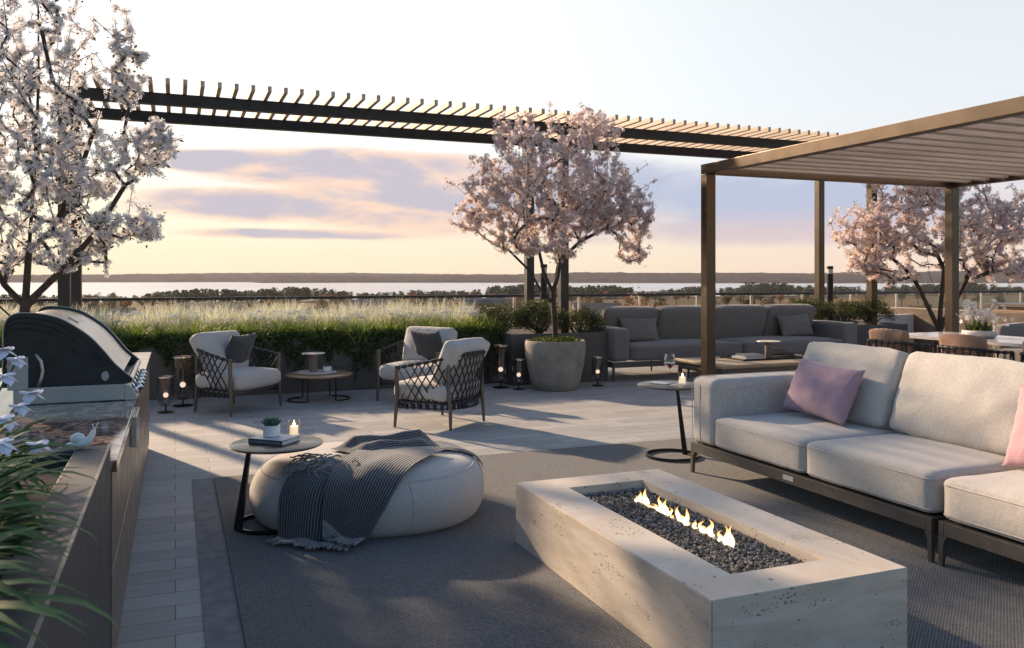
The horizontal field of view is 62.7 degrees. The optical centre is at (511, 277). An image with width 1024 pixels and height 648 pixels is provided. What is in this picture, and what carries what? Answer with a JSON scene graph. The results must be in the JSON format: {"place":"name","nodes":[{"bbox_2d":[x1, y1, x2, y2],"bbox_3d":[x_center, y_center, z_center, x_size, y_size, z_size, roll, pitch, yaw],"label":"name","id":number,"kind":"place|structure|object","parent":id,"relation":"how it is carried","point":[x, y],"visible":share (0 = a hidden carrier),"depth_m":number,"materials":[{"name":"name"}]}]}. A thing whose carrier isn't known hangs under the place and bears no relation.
{"place":"outdoors","nodes":[
{"label":"outdoors","id":0,"kind":"place"},
{"bbox_2d":[85,301,97,308],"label":"tree","id":1,"kind":"object","parent":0,"point":[91,304],"visible":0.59,"depth_m":430.65,"materials":[{"name":"green plant"}]},
{"bbox_2d":[120,301,132,307],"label":"tree","id":2,"kind":"object","parent":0,"point":[127,302],"visible":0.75,"depth_m":490.07,"materials":[{"name":"green plant"}]},
{"bbox_2d":[0,297,484,333],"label":"grass","id":3,"kind":"structure","parent":0,"point":[184,315],"depth_m":10.91,"materials":[{"name":"green plant"}]},
{"bbox_2d":[3,272,515,282],"bbox_3d":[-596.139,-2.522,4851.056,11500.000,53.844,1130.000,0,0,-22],"label":"hills","id":4,"kind":"structure","parent":0,"point":[212,277],"depth_m":4175.96,"materials":[{"name":"grey"}]},
{"bbox_2d":[0,309,520,344],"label":"leafy grass","id":5,"kind":"structure","parent":0,"point":[364,330],"depth_m":10.43,"materials":[{"name":"green plant"}]},
{"bbox_2d":[312,300,330,314],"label":"tree","id":6,"kind":"object","parent":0,"point":[325,307],"visible":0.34,"depth_m":385.67,"materials":[{"name":"green plant"}]},
{"bbox_2d":[345,299,386,314],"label":"glass railing panel","id":7,"kind":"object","parent":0,"point":[359,301],"depth_m":489.27,"materials":[{"name":"clear glass"}]},
{"bbox_2d":[0,282,1023,301],"bbox_3d":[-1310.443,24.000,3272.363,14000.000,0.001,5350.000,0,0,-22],"label":"lake","id":8,"kind":"structure","parent":0,"point":[128,289],"depth_m":2170.27,"materials":[{"name":"liquid"}]},
{"bbox_2d":[0,293,1023,327],"bbox_3d":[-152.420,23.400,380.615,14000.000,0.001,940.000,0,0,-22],"label":"ground","id":9,"kind":"structure","parent":0,"point":[932,299],"depth_m":809.63,"materials":[{"name":"green plant"}]},
{"bbox_2d":[117,360,700,647],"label":"deck slab","id":10,"kind":"structure","parent":9,"relation":"on","point":[162,606],"depth_m":7.63,"materials":[{"name":"grey concrete"}]},
{"bbox_2d":[0,444,110,647],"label":"planter box","id":11,"kind":"object","parent":10,"relation":"on","point":[87,574],"visible":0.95,"depth_m":2.02,"materials":[{"name":"wood"}]},
{"bbox_2d":[0,346,78,496],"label":"strap leaf plant","id":12,"kind":"object","parent":11,"relation":"in","point":[8,380],"visible":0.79,"depth_m":2.38,"materials":[{"name":"green plant"}]},
{"bbox_2d":[0,450,100,565],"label":"strap leaf plant","id":13,"kind":"object","parent":11,"relation":"in","point":[9,508],"visible":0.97,"depth_m":1.56,"materials":[{"name":"green plant"}]},
{"bbox_2d":[0,402,104,525],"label":"strap leaf plant","id":14,"kind":"object","parent":11,"relation":"in","point":[8,424],"visible":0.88,"depth_m":1.95,"materials":[{"name":"green plant"}]},
{"bbox_2d":[0,526,125,647],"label":"strap leaf plant","id":15,"kind":"object","parent":11,"relation":"in","point":[32,605],"visible":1,"depth_m":1.19,"materials":[{"name":"green plant"}]},
{"bbox_2d":[0,352,151,647],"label":"kitchen counter","id":16,"kind":"object","parent":10,"relation":"on","point":[113,419],"visible":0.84,"depth_m":3.58,"materials":[{"name":"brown stone"}]},
{"bbox_2d":[2,306,147,446],"bbox_3d":[-2.272,0.484,4.440,0.616,0.632,1.273,0,0,-22],"label":"gas grill","id":17,"kind":"object","parent":16,"relation":"on","point":[71,355],"visible":0.99,"depth_m":4.10,"materials":[{"name":"black metal"}]},
{"bbox_2d":[60,423,97,448],"bbox_3d":[-1.401,0.514,2.719,0.112,0.078,0.030,0,0,-22],"label":"snail ornament","id":18,"kind":"object","parent":16,"relation":"on","point":[81,440],"visible":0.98,"depth_m":2.71,"materials":[{"name":"white ceramic"}]},
{"bbox_2d":[110,525,122,647],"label":"door panel","id":19,"kind":"structure","parent":16,"relation":"in","point":[116,577],"depth_m":3.03,"materials":[{"name":"grey metal"}]},
{"bbox_2d":[110,453,122,572],"bbox_3d":[-1.466,0.827,3.108,0.018,0.337,0.610,0,0,-22],"label":"door panel","id":20,"kind":"structure","parent":16,"relation":"in","point":[116,478],"depth_m":2.98,"materials":[{"name":"brown wood"}]},
{"bbox_2d":[123,492,129,603],"bbox_3d":[-1.695,1.170,3.679,0.018,0.340,0.610,0,0,-22],"label":"door panel","id":21,"kind":"structure","parent":16,"relation":"in","point":[126,522],"depth_m":3.65,"materials":[{"name":"brown wood"}]},
{"bbox_2d":[123,429,129,519],"bbox_3d":[-1.695,0.827,3.679,0.018,0.337,0.610,0,0,-22],"label":"door panel","id":22,"kind":"structure","parent":16,"relation":"in","point":[126,451],"depth_m":3.65,"materials":[{"name":"brown wood"}]},
{"bbox_2d":[130,464,135,559],"bbox_3d":[-1.924,1.170,4.249,0.018,0.340,0.610,0,0,-22],"label":"door panel","id":23,"kind":"structure","parent":16,"relation":"in","point":[133,484],"depth_m":4.16,"materials":[{"name":"brown wood"}]},
{"bbox_2d":[130,447,135,486],"bbox_3d":[-1.924,0.827,4.249,0.018,0.337,0.610,0,0,-22],"label":"door panel","id":24,"kind":"structure","parent":16,"relation":"in","point":[132,449],"depth_m":4.16,"materials":[{"name":"brown wood"}]},
{"bbox_2d":[136,445,139,521],"bbox_3d":[-2.152,1.170,4.820,0.018,0.340,0.610,0,0,-22],"label":"door panel","id":25,"kind":"structure","parent":16,"relation":"in","point":[138,455],"depth_m":4.71,"materials":[{"name":"brown wood"}]},
{"bbox_2d":[136,396,139,458],"bbox_3d":[-2.152,0.827,4.820,0.018,0.337,0.610,0,0,-22],"label":"door panel","id":26,"kind":"structure","parent":16,"relation":"in","point":[138,404],"depth_m":4.84,"materials":[{"name":"brown wood"}]},
{"bbox_2d":[140,426,143,496],"bbox_3d":[-2.381,1.170,5.391,0.018,0.340,0.610,0,0,-22],"label":"door panel","id":27,"kind":"structure","parent":16,"relation":"in","point":[142,437],"depth_m":5.27,"materials":[{"name":"brown wood"}]},
{"bbox_2d":[140,389,143,439],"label":"door panel","id":28,"kind":"structure","parent":16,"relation":"in","point":[142,391],"depth_m":5.27,"materials":[{"name":"brown wood"}]},
{"bbox_2d":[144,412,146,471],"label":"door panel","id":29,"kind":"structure","parent":16,"relation":"in","point":[145,423],"depth_m":5.97,"materials":[{"name":"brown wood"}]},
{"bbox_2d":[144,378,146,421],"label":"door panel","id":30,"kind":"structure","parent":16,"relation":"in","point":[145,386],"depth_m":5.97,"materials":[{"name":"brown metal"}]},
{"bbox_2d":[147,403,148,452],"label":"door panel","id":31,"kind":"structure","parent":16,"relation":"in","point":[148,403],"depth_m":6.41,"materials":[{"name":"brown metal"}]},
{"bbox_2d":[147,366,148,407],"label":"door panel","id":32,"kind":"structure","parent":16,"relation":"in","point":[148,366],"depth_m":6.64,"materials":[{"name":"brown metal"}]},
{"bbox_2d":[0,0,184,315],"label":"blossom tree","id":33,"kind":"object","parent":10,"relation":"on","point":[142,226],"visible":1,"depth_m":6.63,"materials":[{"name":"pink plant"}]},
{"bbox_2d":[157,375,174,413],"bbox_3d":[-3.580,1.211,8.692,0.172,0.376,0.172,0,0,-22],"label":"lantern","id":34,"kind":"object","parent":10,"relation":"on","point":[165,395],"visible":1,"depth_m":8.68,"materials":[{"name":"black metal"}]},
{"bbox_2d":[172,355,193,406],"bbox_3d":[-3.581,1.129,9.144,0.226,0.541,0.226,0,0,-22],"label":"lantern","id":35,"kind":"object","parent":10,"relation":"on","point":[182,384],"visible":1,"depth_m":9.14,"materials":[{"name":"black metal"}]},
{"bbox_2d":[192,478,244,647],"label":"paving border","id":36,"kind":"object","parent":10,"relation":"on","point":[222,626],"visible":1,"depth_m":3.93,"materials":[{"name":"stone"}]},
{"bbox_2d":[190,330,281,416],"bbox_3d":[-2.943,0.988,8.902,0.762,0.826,0.810,0,0,23],"label":"lounge chair","id":37,"kind":"object","parent":10,"relation":"on","point":[221,373],"visible":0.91,"depth_m":8.69,"materials":[{"name":"white fabric"}]},
{"bbox_2d":[225,333,256,364],"bbox_3d":[-2.934,0.799,9.007,0.234,0.384,0.432,0,0,23],"label":"throw pillow","id":38,"kind":"object","parent":37,"relation":"on","point":[238,350],"visible":0.82,"depth_m":8.92,"materials":[{"name":"grey fabric"}]},
{"bbox_2d":[0,333,499,399],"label":"planter box","id":39,"kind":"object","parent":10,"relation":"on","point":[366,379],"visible":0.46,"depth_m":10.19,"materials":[{"name":"metal"}]},
{"bbox_2d":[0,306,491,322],"bbox_3d":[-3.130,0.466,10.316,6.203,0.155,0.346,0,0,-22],"label":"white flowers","id":40,"kind":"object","parent":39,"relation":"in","point":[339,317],"visible":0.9,"depth_m":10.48,"materials":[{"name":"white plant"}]},
{"bbox_2d":[0,325,503,396],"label":"trailing ivy","id":41,"kind":"object","parent":39,"relation":"on","point":[146,343],"visible":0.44,"depth_m":10.18,"materials":[{"name":"green plant"}]},
{"bbox_2d":[58,70,876,332],"bbox_3d":[1.030,-0.723,12.711,13.837,3.045,2.365,0,0,-22],"label":"pergola","id":42,"kind":"object","parent":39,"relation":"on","point":[675,138],"visible":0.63,"depth_m":11.78,"materials":[{"name":"black metal"}]},
{"bbox_2d":[285,370,351,402],"bbox_3d":[-2.205,1.249,9.609,0.750,0.298,0.750,0,0,-22],"label":"coffee table","id":43,"kind":"object","parent":10,"relation":"on","point":[340,373],"visible":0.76,"depth_m":9.42,"materials":[{"name":"brown wood"}]},
{"bbox_2d":[294,366,337,374],"bbox_3d":[-2.251,1.061,9.655,0.490,0.072,0.490,0,0,-22],"label":"serving tray","id":44,"kind":"object","parent":43,"relation":"on","point":[307,372],"visible":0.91,"depth_m":9.56,"materials":[{"name":"stone"}]},
{"bbox_2d":[301,352,324,371],"bbox_3d":[-2.285,0.978,9.674,0.270,0.211,0.270,0,0,-22],"label":"table lamp","id":45,"kind":"object","parent":44,"relation":"on","point":[313,361],"visible":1,"depth_m":9.63,"materials":[{"name":"ceramic"}]},
{"bbox_2d":[323,364,331,371],"bbox_3d":[-2.126,1.040,9.673,0.100,0.086,0.100,0,0,-22],"label":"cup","id":46,"kind":"object","parent":44,"relation":"on","point":[327,367],"visible":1,"depth_m":9.64,"materials":[{"name":"white ceramic"}]},
{"bbox_2d":[376,326,457,400],"bbox_3d":[-1.046,0.988,9.629,0.810,0.826,0.763,0,0,24],"label":"lounge chair","id":47,"kind":"object","parent":10,"relation":"on","point":[386,372],"visible":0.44,"depth_m":9.63,"materials":[{"name":"beige fabric"}]},
{"bbox_2d":[410,330,442,359],"bbox_3d":[-0.948,0.799,9.605,0.420,0.388,0.230,0,0,32],"label":"throw pillow","id":48,"kind":"object","parent":47,"relation":"on","point":[428,345],"visible":0.73,"depth_m":9.52,"materials":[{"name":"grey fabric"}]},
{"bbox_2d":[393,337,489,430],"bbox_3d":[-0.641,0.988,8.045,0.762,0.827,0.810,0,0,30],"label":"lounge chair","id":49,"kind":"object","parent":10,"relation":"on","point":[451,382],"visible":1,"depth_m":7.77,"materials":[{"name":"white fabric"}]},
{"bbox_2d":[492,344,509,388],"bbox_3d":[-0.143,1.129,10.661,0.226,0.541,0.226,0,0,-22],"label":"lantern","id":50,"kind":"object","parent":10,"relation":"on","point":[500,369],"visible":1,"depth_m":10.64,"materials":[{"name":"black metal"}]},
{"bbox_2d":[0,290,1023,326],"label":"glass railing","id":51,"kind":"object","parent":10,"relation":"on","point":[208,299],"visible":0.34,"depth_m":13.60,"materials":[{"name":"clear glass"}]},
{"bbox_2d":[512,358,524,389],"bbox_3d":[0.084,1.208,10.482,0.162,0.381,0.162,0,0,-22],"label":"lantern","id":52,"kind":"object","parent":10,"relation":"on","point":[518,374],"visible":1,"depth_m":10.47,"materials":[{"name":"black metal"}]},
{"bbox_2d":[497,323,607,385],"bbox_3d":[0.190,1.070,12.222,1.400,0.660,2.450,0,0,-22],"label":"planter box","id":53,"kind":"object","parent":10,"relation":"on","point":[596,342],"visible":0.37,"depth_m":11.19,"materials":[{"name":"concrete"}]},
{"bbox_2d":[470,301,532,332],"bbox_3d":[-0.148,0.568,11.495,0.851,0.511,0.908,0,0,-22],"label":"shrub","id":54,"kind":"object","parent":53,"relation":"in","point":[496,312],"visible":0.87,"depth_m":11.38,"materials":[{"name":"green plant"}]},
{"bbox_2d":[507,296,569,333],"bbox_3d":[0.358,0.534,11.575,0.886,0.562,0.836,0,0,11],"label":"shrub","id":55,"kind":"object","parent":53,"relation":"on","point":[536,314],"visible":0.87,"depth_m":11.44,"materials":[{"name":"green plant"}]},
{"bbox_2d":[540,264,546,330],"bbox_3d":[0.467,0.304,12.338,0.104,0.992,0.104,0,0,-22],"label":"post","id":56,"kind":"object","parent":53,"relation":"on","point":[543,284],"visible":0.31,"depth_m":12.29,"materials":[{"name":"black metal"}]},
{"bbox_2d":[557,303,607,332],"bbox_3d":[0.954,0.610,11.640,0.830,0.486,0.917,0,0,44],"label":"shrub","id":57,"kind":"object","parent":53,"relation":"in","point":[584,314],"visible":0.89,"depth_m":11.48,"materials":[{"name":"green plant"}]},
{"bbox_2d":[525,339,585,391],"bbox_3d":[0.542,1.093,10.537,0.764,0.611,0.764,0,0,-22],"label":"plant pot","id":58,"kind":"object","parent":10,"relation":"on","point":[554,366],"visible":0.88,"depth_m":10.24,"materials":[{"name":"concrete"}]},
{"bbox_2d":[442,101,656,341],"bbox_3d":[0.487,-0.694,10.528,2.453,3.067,1.831,0,0,-22],"label":"blossom tree","id":59,"kind":"object","parent":58,"relation":"in","point":[597,211],"visible":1,"depth_m":10.40,"materials":[{"name":"pink plant"}]},
{"bbox_2d":[528,335,581,341],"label":"ground cover","id":60,"kind":"object","parent":58,"relation":"in","point":[551,338],"visible":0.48,"depth_m":10.43,"materials":[{"name":"green plant"}]},
{"bbox_2d":[591,356,603,385],"bbox_3d":[1.106,1.211,10.849,0.166,0.376,0.166,0,0,-22],"label":"lantern","id":61,"kind":"object","parent":10,"relation":"on","point":[597,372],"visible":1,"depth_m":10.84,"materials":[{"name":"black metal"}]},
{"bbox_2d":[214,437,1023,647],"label":"rug","id":62,"kind":"object","parent":10,"relation":"on","point":[480,577],"visible":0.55,"depth_m":3.86,"materials":[{"name":"grey carpet"}]},
{"bbox_2d":[229,434,322,534],"bbox_3d":[-1.309,1.151,4.679,0.506,0.463,0.506,0,0,-22],"label":"side table","id":63,"kind":"object","parent":62,"relation":"on","point":[306,442],"visible":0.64,"depth_m":4.58,"materials":[{"name":"brown metal"}]},
{"bbox_2d":[248,434,299,445],"bbox_3d":[-1.323,0.904,4.685,0.222,0.029,0.171,0,0,21],"label":"book","id":64,"kind":"object","parent":63,"relation":"on","point":[283,439],"visible":1,"depth_m":4.63,"materials":[{"name":"white paper"}]},
{"bbox_2d":[261,417,281,436],"bbox_3d":[-1.347,0.836,4.701,0.114,0.105,0.107,0,0,-22],"label":"succulent plant","id":65,"kind":"object","parent":64,"relation":"on","point":[271,427],"visible":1,"depth_m":4.67,"materials":[{"name":"white ceramic"}]},
{"bbox_2d":[290,422,297,434],"bbox_3d":[-1.266,0.875,4.884,0.066,0.088,0.066,0,0,-22],"label":"candle","id":66,"kind":"object","parent":64,"relation":"on","point":[293,429],"visible":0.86,"depth_m":4.87,"materials":[{"name":"beige wax"}]},
{"bbox_2d":[249,441,483,537],"bbox_3d":[-0.839,1.205,4.966,1.366,0.356,1.259,0,0,-22],"label":"ottoman","id":67,"kind":"object","parent":62,"relation":"on","point":[441,489],"visible":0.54,"depth_m":4.55,"materials":[{"name":"beige fabric"}]},
{"bbox_2d":[265,429,482,551],"bbox_3d":[-0.747,1.155,4.837,0.716,0.432,1.422,0,0,32],"label":"throw blanket","id":68,"kind":"object","parent":67,"relation":"on","point":[338,502],"visible":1,"depth_m":4.41,"materials":[{"name":"grey fabric"}]},
{"bbox_2d":[637,381,698,461],"bbox_3d":[1.218,1.106,6.493,0.500,0.555,0.500,0,0,-22],"label":"side table","id":69,"kind":"object","parent":62,"relation":"on","point":[676,386],"visible":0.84,"depth_m":6.54,"materials":[{"name":"brown metal"}]},
{"bbox_2d":[664,356,675,368],"bbox_3d":[1.239,0.716,6.604,0.094,0.222,0.094,0,0,-22],"label":"wine glass","id":70,"kind":"object","parent":69,"relation":"on","point":[669,365],"visible":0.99,"depth_m":6.58,"materials":[{"name":"clear glass"}]},
{"bbox_2d":[678,372,685,384],"bbox_3d":[1.318,0.783,6.501,0.066,0.088,0.066,0,0,-22],"label":"candle","id":71,"kind":"object","parent":69,"relation":"on","point":[682,380],"visible":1,"depth_m":6.48,"materials":[{"name":"white wax"}]},
{"bbox_2d":[516,469,906,647],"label":"fire pit","id":72,"kind":"object","parent":62,"relation":"on","point":[655,558],"visible":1,"depth_m":3.28,"materials":[{"name":"travertine"},{"name":"gravel"}]},
{"bbox_2d":[691,342,1023,562],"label":"sofa","id":73,"kind":"object","parent":62,"relation":"on","point":[910,436],"visible":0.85,"depth_m":4.88,"materials":[{"name":"fabric"}]},
{"bbox_2d":[782,358,865,425],"bbox_3d":[2.047,0.746,5.554,0.224,0.372,0.619,0,0,-22],"label":"throw pillow","id":74,"kind":"object","parent":73,"relation":"on","point":[824,391],"visible":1,"depth_m":5.44,"materials":[{"name":"fabric"}]},
{"bbox_2d":[938,469,1023,566],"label":"sofa","id":75,"kind":"object","parent":62,"relation":"on","point":[984,512],"visible":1,"depth_m":3.84,"materials":[{"name":"fabric"}]},
{"bbox_2d":[1002,386,1023,466],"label":"throw pillow","id":76,"kind":"object","parent":75,"relation":"on","point":[1014,457],"visible":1,"depth_m":4.15,"materials":[{"name":"pink fabric"}]},
{"bbox_2d":[613,283,654,305],"bbox_3d":[1.942,0.640,12.927,0.860,1.115,0.720,0,0,12],"label":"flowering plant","id":77,"kind":"object","parent":10,"relation":"on","point":[632,300],"visible":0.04,"depth_m":12.93,"materials":[{"name":"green plant"}]},
{"bbox_2d":[582,304,856,381],"bbox_3d":[3.124,0.907,12.468,4.244,0.985,1.022,0,0,-22],"label":"sofa","id":78,"kind":"object","parent":10,"relation":"on","point":[742,328],"visible":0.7,"depth_m":12.31,"materials":[{"name":"fabric"}]},
{"bbox_2d":[618,318,658,340],"bbox_3d":[1.808,0.745,11.948,0.632,0.349,0.206,0,0,-22],"label":"throw pillow","id":79,"kind":"object","parent":78,"relation":"on","point":[642,329],"visible":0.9,"depth_m":11.89,"materials":[{"name":"grey fabric"}]},
{"bbox_2d":[776,313,813,335],"bbox_3d":[4.370,0.744,12.974,0.638,0.363,0.203,0,0,-22],"label":"throw pillow","id":80,"kind":"object","parent":78,"relation":"on","point":[795,325],"visible":1,"depth_m":12.90,"materials":[{"name":"grey fabric"}]},
{"bbox_2d":[674,356,801,380],"bbox_3d":[3.192,1.228,10.860,1.900,0.345,1.050,0,0,-22],"label":"coffee table","id":81,"kind":"object","parent":10,"relation":"on","point":[726,366],"visible":0.45,"depth_m":10.40,"materials":[{"name":"brown wood"}]},
{"bbox_2d":[720,353,804,360],"bbox_3d":[3.362,1.043,10.998,1.180,0.022,0.480,0,0,-22],"label":"serving tray","id":82,"kind":"object","parent":81,"relation":"on","point":[781,356],"visible":0.7,"depth_m":10.89,"materials":[{"name":"black metal"}]},
{"bbox_2d":[732,355,764,358],"bbox_3d":[3.060,1.032,10.866,0.340,0.028,0.260,0,0,-28],"label":"book","id":83,"kind":"object","parent":82,"relation":"on","point":[742,357],"visible":0.75,"depth_m":10.78,"materials":[{"name":"white paper"}]},
{"bbox_2d":[735,353,763,356],"bbox_3d":[3.075,1.005,10.883,0.280,0.024,0.220,0,0,-17],"label":"book","id":84,"kind":"object","parent":83,"relation":"on","point":[748,354],"visible":1,"depth_m":10.80,"materials":[{"name":"white paper"}]},
{"bbox_2d":[757,340,780,356],"bbox_3d":[3.364,0.941,11.021,0.310,0.211,0.310,0,0,-22],"label":"table lamp","id":85,"kind":"object","parent":82,"relation":"on","point":[768,349],"visible":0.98,"depth_m":10.98,"materials":[{"name":"ceramic"}]},
{"bbox_2d":[773,348,799,355],"bbox_3d":[3.641,0.986,11.164,0.340,0.108,0.220,0,0,-22],"label":"magazine","id":86,"kind":"object","parent":82,"relation":"on","point":[779,350],"visible":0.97,"depth_m":11.11,"materials":[{"name":"grey paper"}]},
{"bbox_2d":[813,318,907,345],"bbox_3d":[5.407,1.080,14.445,1.340,0.640,2.200,0,0,-22],"label":"planter box","id":87,"kind":"object","parent":10,"relation":"on","point":[863,329],"visible":0.1,"depth_m":13.41,"materials":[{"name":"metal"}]},
{"bbox_2d":[789,295,836,319],"bbox_3d":[4.878,0.557,13.970,0.949,0.533,0.940,0,0,40],"label":"shrub","id":88,"kind":"object","parent":87,"relation":"in","point":[812,303],"visible":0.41,"depth_m":13.81,"materials":[{"name":"green plant"}]},
{"bbox_2d":[827,266,832,320],"bbox_3d":[5.454,0.304,14.410,0.104,0.992,0.104,0,0,-22],"label":"bollard light","id":89,"kind":"object","parent":87,"relation":"on","point":[829,283],"visible":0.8,"depth_m":14.37,"materials":[{"name":"black metal"}]},
{"bbox_2d":[815,296,873,323],"bbox_3d":[5.487,0.567,13.863,0.918,0.514,0.917,0,0,15],"label":"shrub","id":90,"kind":"object","parent":87,"relation":"on","point":[856,309],"visible":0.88,"depth_m":13.74,"materials":[{"name":"green plant"}]},
{"bbox_2d":[844,296,897,323],"bbox_3d":[5.992,0.565,14.118,0.973,0.540,0.941,0,0,19],"label":"shrub","id":91,"kind":"object","parent":87,"relation":"in","point":[878,302],"visible":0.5,"depth_m":13.90,"materials":[{"name":"green plant"}]},
{"bbox_2d":[701,96,1023,375],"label":"pergola","id":92,"kind":"object","parent":10,"relation":"on","point":[951,152],"visible":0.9,"depth_m":9.12,"materials":[{"name":"brown wood"}]},
{"bbox_2d":[857,314,913,342],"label":"parapet wall","id":93,"kind":"structure","parent":10,"relation":"on","point":[908,319],"depth_m":15.37,"materials":[{"name":"grey concrete"}]},
{"bbox_2d":[867,328,934,353],"bbox_3d":[4.257,0.983,9.267,0.515,0.835,0.608,0,0,-22],"label":"dining chair","id":94,"kind":"object","parent":10,"relation":"on","point":[894,339],"visible":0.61,"depth_m":9.09,"materials":[{"name":"beige fabric"}]},
{"bbox_2d":[827,183,1023,353],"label":"blossom tree","id":95,"kind":"object","parent":10,"relation":"on","point":[1004,218],"visible":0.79,"depth_m":13.19,"materials":[{"name":"pink plant"}]},
{"bbox_2d":[880,307,1023,358],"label":"wall","id":96,"kind":"structure","parent":10,"relation":"on","point":[923,322],"depth_m":15.11,"materials":[{"name":"brown concrete"}]},
{"bbox_2d":[909,332,1023,346],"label":"dining table","id":97,"kind":"object","parent":10,"relation":"on","point":[1013,341],"visible":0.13,"depth_m":9.17,"materials":[{"name":"white stone"}]},
{"bbox_2d":[959,299,1013,337],"bbox_3d":[5.146,0.442,9.189,0.550,0.430,0.362,0,0,-22],"label":"orchid bowl","id":98,"kind":"object","parent":97,"relation":"on","point":[984,329],"visible":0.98,"depth_m":9.14,"materials":[{"name":"white stone"}]},
{"bbox_2d":[936,334,1014,360],"bbox_3d":[4.603,0.983,8.403,0.515,0.835,0.608,0,0,-22],"label":"dining chair","id":99,"kind":"object","parent":10,"relation":"on","point":[968,345],"visible":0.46,"depth_m":8.24,"materials":[{"name":"beige fabric"}]},
{"bbox_2d":[993,322,1023,361],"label":"sofa","id":100,"kind":"object","parent":10,"relation":"on","point":[1015,329],"visible":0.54,"depth_m":11.30,"materials":[{"name":"grey fabric"}]},
{"bbox_2d":[1020,342,1023,361],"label":"dining chair","id":101,"kind":"object","parent":10,"relation":"on","point":[1021,356],"visible":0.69,"depth_m":7.69,"materials":[{"name":"black metal"}]},
{"bbox_2d":[462,298,508,315],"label":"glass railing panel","id":102,"kind":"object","parent":9,"relation":"on","point":[480,302],"depth_m":515.28,"materials":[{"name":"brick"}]},
{"bbox_2d":[0,281,1023,303],"bbox_3d":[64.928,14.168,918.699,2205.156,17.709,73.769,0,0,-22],"label":"woodland","id":103,"kind":"object","parent":9,"relation":"on","point":[598,289],"visible":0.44,"depth_m":897.50,"materials":[{"name":"green plant"}]},
{"bbox_2d":[760,296,774,304],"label":"tree","id":104,"kind":"object","parent":9,"relation":"on","point":[770,301],"visible":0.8,"depth_m":502.09,"materials":[{"name":"brown plant"}]},
{"bbox_2d":[0,0,1023,274],"label":"sky","id":105,"kind":"structure","parent":0,"point":[234,200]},
{"bbox_2d":[572,303,618,320],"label":"house","id":106,"kind":"structure","parent":0,"point":[597,306],"depth_m":425.36,"materials":[{"name":"grey"}]},
{"bbox_2d":[250,271,1023,282],"bbox_3d":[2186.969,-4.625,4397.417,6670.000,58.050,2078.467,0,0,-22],"label":"headland","id":107,"kind":"structure","parent":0,"point":[624,277],"depth_m":3599.40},
{"bbox_2d":[983,302,1023,311],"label":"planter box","id":108,"kind":"object","parent":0,"point":[1016,307],"visible":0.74,"depth_m":14.15,"materials":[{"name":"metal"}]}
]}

